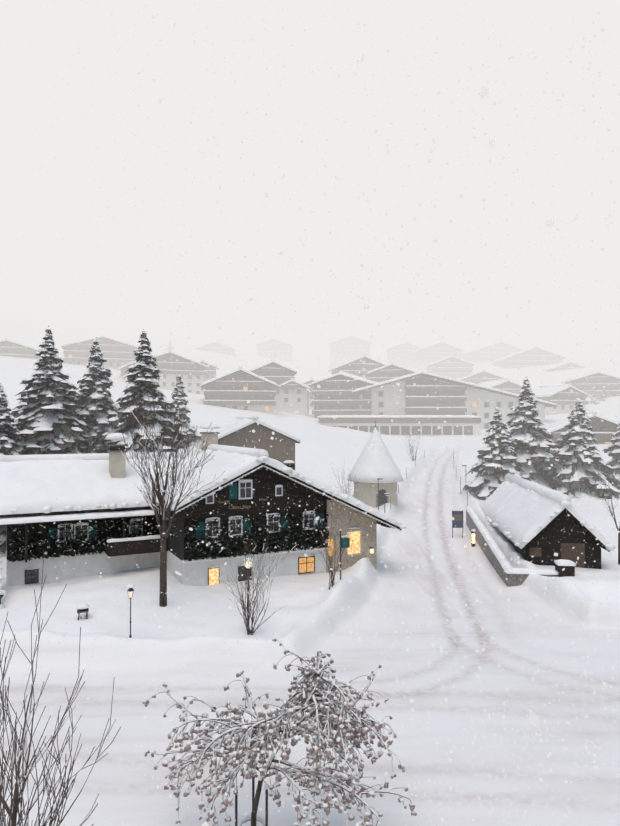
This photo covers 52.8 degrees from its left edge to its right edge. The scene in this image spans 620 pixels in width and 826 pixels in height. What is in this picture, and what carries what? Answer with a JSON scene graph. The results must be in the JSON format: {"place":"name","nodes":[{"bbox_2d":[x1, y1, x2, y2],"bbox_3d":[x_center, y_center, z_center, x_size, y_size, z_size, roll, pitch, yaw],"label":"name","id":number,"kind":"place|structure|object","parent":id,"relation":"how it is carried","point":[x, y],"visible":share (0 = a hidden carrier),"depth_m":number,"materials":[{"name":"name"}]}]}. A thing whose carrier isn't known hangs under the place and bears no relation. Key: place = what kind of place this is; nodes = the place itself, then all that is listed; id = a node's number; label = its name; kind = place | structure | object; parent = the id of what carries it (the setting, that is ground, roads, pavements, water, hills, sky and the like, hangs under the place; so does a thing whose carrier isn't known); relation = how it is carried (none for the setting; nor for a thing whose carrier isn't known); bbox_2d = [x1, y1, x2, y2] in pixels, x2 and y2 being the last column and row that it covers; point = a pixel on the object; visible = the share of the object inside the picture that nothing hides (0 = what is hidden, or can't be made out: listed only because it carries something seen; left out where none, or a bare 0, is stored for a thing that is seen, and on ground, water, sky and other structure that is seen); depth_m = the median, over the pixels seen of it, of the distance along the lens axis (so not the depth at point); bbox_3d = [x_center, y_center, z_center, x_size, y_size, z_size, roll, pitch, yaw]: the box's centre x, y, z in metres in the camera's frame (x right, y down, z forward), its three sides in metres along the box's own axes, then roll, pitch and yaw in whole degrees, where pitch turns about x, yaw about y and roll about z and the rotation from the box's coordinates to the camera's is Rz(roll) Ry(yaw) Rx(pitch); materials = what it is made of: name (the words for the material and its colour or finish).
{"place":"outdoors","nodes":[
{"label":"outdoors","id":0,"kind":"place"},
{"bbox_2d":[0,280,619,825],"bbox_3d":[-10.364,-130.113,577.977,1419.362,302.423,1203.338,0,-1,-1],"label":"terrain","id":1,"kind":"structure","parent":0,"point":[206,630],"depth_m":33.16,"materials":[{"name":"white snow"}]},
{"bbox_2d":[0,551,120,825],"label":"bare shrub","id":2,"kind":"object","parent":1,"relation":"on","point":[16,800],"visible":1,"depth_m":12.22,"materials":[{"name":"brown plant"}]},
{"bbox_2d":[76,603,89,619],"bbox_3d":[-12.872,11.357,35.398,0.708,1.084,0.708,1,-1,-30],"label":"bench","id":3,"kind":"object","parent":1,"relation":"on","point":[83,607],"visible":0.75,"depth_m":35.23,"materials":[{"name":"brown wood"}]},
{"bbox_2d":[0,433,185,608],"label":"chalet wing","id":4,"kind":"structure","parent":1,"relation":"on","point":[32,485],"depth_m":46.03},
{"bbox_2d":[0,325,200,555],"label":"spruces","id":5,"kind":"object","parent":1,"relation":"on","point":[94,384],"depth_m":58.58,"materials":[{"name":"green plant"}]},
{"bbox_2d":[126,584,134,637],"bbox_3d":[-9.421,10.437,32.779,0.422,2.930,0.422,0,-1,-24],"label":"lantern post","id":6,"kind":"object","parent":1,"relation":"on","point":[130,590],"visible":0.94,"depth_m":32.73,"materials":[{"name":"metal"}]},
{"bbox_2d":[120,384,224,606],"bbox_3d":[-8.355,5.365,37.850,6.037,14.063,6.088,1,-1,-38],"label":"bare garden tree","id":7,"kind":"object","parent":1,"relation":"on","point":[154,492],"visible":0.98,"depth_m":37.32,"materials":[{"name":"brown plant"}]},
{"bbox_2d":[244,558,252,594],"bbox_3d":[-3.588,10.110,36.298,0.514,3.370,0.488,0,-1,-1],"label":"globe lamp","id":8,"kind":"object","parent":1,"relation":"on","point":[249,564],"visible":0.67,"depth_m":36.17,"materials":[{"name":"glass"}]},
{"bbox_2d":[200,416,300,463],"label":"house","id":9,"kind":"structure","parent":1,"relation":"on","point":[274,448],"depth_m":74.44,"materials":[{"name":"brown wood"}]},
{"bbox_2d":[214,518,294,634],"bbox_3d":[-2.972,8.894,33.905,4.479,6.591,5.559,0,-1,-1],"label":"garden shrub","id":10,"kind":"object","parent":1,"relation":"on","point":[247,619],"visible":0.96,"depth_m":33.75,"materials":[{"name":"plant"}]},
{"bbox_2d":[147,423,405,585],"bbox_3d":[-4.950,7.397,53.477,19.019,13.020,19.518,0,-1,-26],"label":"chalet","id":11,"kind":"object","parent":1,"relation":"on","point":[271,479],"visible":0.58,"depth_m":45.62,"materials":[{"name":"paint"}]},
{"bbox_2d":[8,509,328,561],"bbox_3d":[-9.779,8.838,45.375,22.648,3.163,6.184,0,-1,-1],"label":"chalet ivy","id":12,"kind":"object","parent":11,"relation":"attached to","point":[290,543],"visible":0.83,"depth_m":44.91,"materials":[{"name":"plant"}]},
{"bbox_2d":[142,638,416,825],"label":"seed tree","id":13,"kind":"object","parent":1,"relation":"on","point":[321,708],"visible":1,"depth_m":16.42,"materials":[{"name":"brown plant"}]},
{"bbox_2d":[0,334,619,415],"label":"village houses","id":14,"kind":"structure","parent":1,"relation":"on","point":[220,390],"depth_m":220.33,"materials":[{"name":"paint"}]},
{"bbox_2d":[313,497,354,589],"bbox_3d":[1.420,8.191,39.611,2.909,6.081,4.830,0,-1,-1],"label":"shrub","id":15,"kind":"object","parent":1,"relation":"on","point":[331,583],"visible":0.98,"depth_m":39.23,"materials":[{"name":"plant"}]},
{"bbox_2d":[330,464,358,495],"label":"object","id":16,"kind":"object","parent":1,"relation":"on","point":[348,491],"depth_m":69.10,"materials":[{"name":"grey plant"}]},
{"bbox_2d":[340,529,349,579],"bbox_3d":[2.202,9.123,39.840,0.713,3.530,0.317,1,-1,-34],"label":"post with box","id":17,"kind":"object","parent":1,"relation":"on","point":[346,541],"visible":0.71,"depth_m":39.73,"materials":[{"name":"metal"}]},
{"bbox_2d":[347,419,403,507],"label":"chapel","id":18,"kind":"structure","parent":1,"relation":"on","point":[387,470],"depth_m":71.41,"materials":[{"name":"beige paint"}]},
{"bbox_2d":[377,477,382,509],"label":"street lamp","id":19,"kind":"object","parent":1,"relation":"on","point":[380,478],"depth_m":65.30,"materials":[{"name":"metal"}]},
{"bbox_2d":[165,341,607,404],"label":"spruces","id":20,"kind":"object","parent":1,"relation":"on","point":[593,399],"depth_m":216.16,"materials":[{"name":"grey plant"}]},
{"bbox_2d":[384,493,389,512],"bbox_3d":[7.780,10.022,63.387,0.660,3.810,0.208,0,-1,-18],"label":"street lamp","id":21,"kind":"object","parent":1,"relation":"on","point":[384,499],"depth_m":63.32,"materials":[{"name":"metal"}]},
{"bbox_2d":[400,414,428,459],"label":"roadside shrub","id":22,"kind":"object","parent":1,"relation":"on","point":[412,455],"depth_m":99.51,"materials":[{"name":"grey plant"}]},
{"bbox_2d":[390,447,467,509],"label":"snow poles","id":23,"kind":"object","parent":1,"relation":"on","point":[415,464],"depth_m":80.55,"materials":[{"name":"brown wood"}]},
{"bbox_2d":[309,371,556,435],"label":"hotel","id":24,"kind":"structure","parent":1,"relation":"on","point":[380,405],"depth_m":169.42,"materials":[{"name":"paint"}]},
{"bbox_2d":[452,509,462,537],"bbox_3d":[14.527,10.981,61.444,1.198,3.020,0.160,0,-1,7],"label":"sign board","id":25,"kind":"object","parent":1,"relation":"on","point":[457,521],"depth_m":61.41,"materials":[{"name":"metal"}]},
{"bbox_2d":[471,529,475,546],"bbox_3d":[15.285,11.799,58.445,0.418,1.860,0.418,0,-1,-1],"label":"bollard light","id":26,"kind":"object","parent":1,"relation":"on","point":[473,538],"depth_m":58.33,"materials":[{"name":"yellow glass"}]},
{"bbox_2d":[465,506,575,586],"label":"roadside stone wall","id":27,"kind":"structure","parent":1,"relation":"on","point":[492,549],"depth_m":48.17,"materials":[{"name":"grey stone"}]},
{"bbox_2d":[458,377,619,499],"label":"spruces","id":28,"kind":"object","parent":1,"relation":"on","point":[577,439],"depth_m":78.37,"materials":[{"name":"green plant"}]},
{"bbox_2d":[479,473,615,568],"bbox_3d":[20.976,10.341,58.827,7.486,7.698,21.354,0,-1,6],"label":"wooden hut","id":29,"kind":"object","parent":1,"relation":"on","point":[516,493],"visible":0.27,"depth_m":49.32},
{"bbox_2d":[544,411,619,445],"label":"chalet","id":30,"kind":"object","parent":1,"relation":"on","point":[607,425],"depth_m":118.00,"materials":[{"name":"paint"}]},
{"bbox_2d":[600,464,619,564],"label":"bare tree","id":31,"kind":"object","parent":1,"relation":"on","point":[614,519],"visible":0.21,"depth_m":50.13,"materials":[{"name":"brown plant"}]},
{"bbox_2d":[0,0,619,825],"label":"snowflakes","id":32,"kind":"object","parent":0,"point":[354,416],"visible":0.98,"depth_m":2.88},
{"bbox_2d":[0,0,619,332],"label":"sky","id":33,"kind":"structure","parent":0,"point":[270,281],"materials":[{"name":"white"}]},
{"bbox_2d":[138,58,612,811],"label":"snowflakes","id":34,"kind":"object","parent":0,"point":[484,90],"visible":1,"depth_m":0.74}
]}

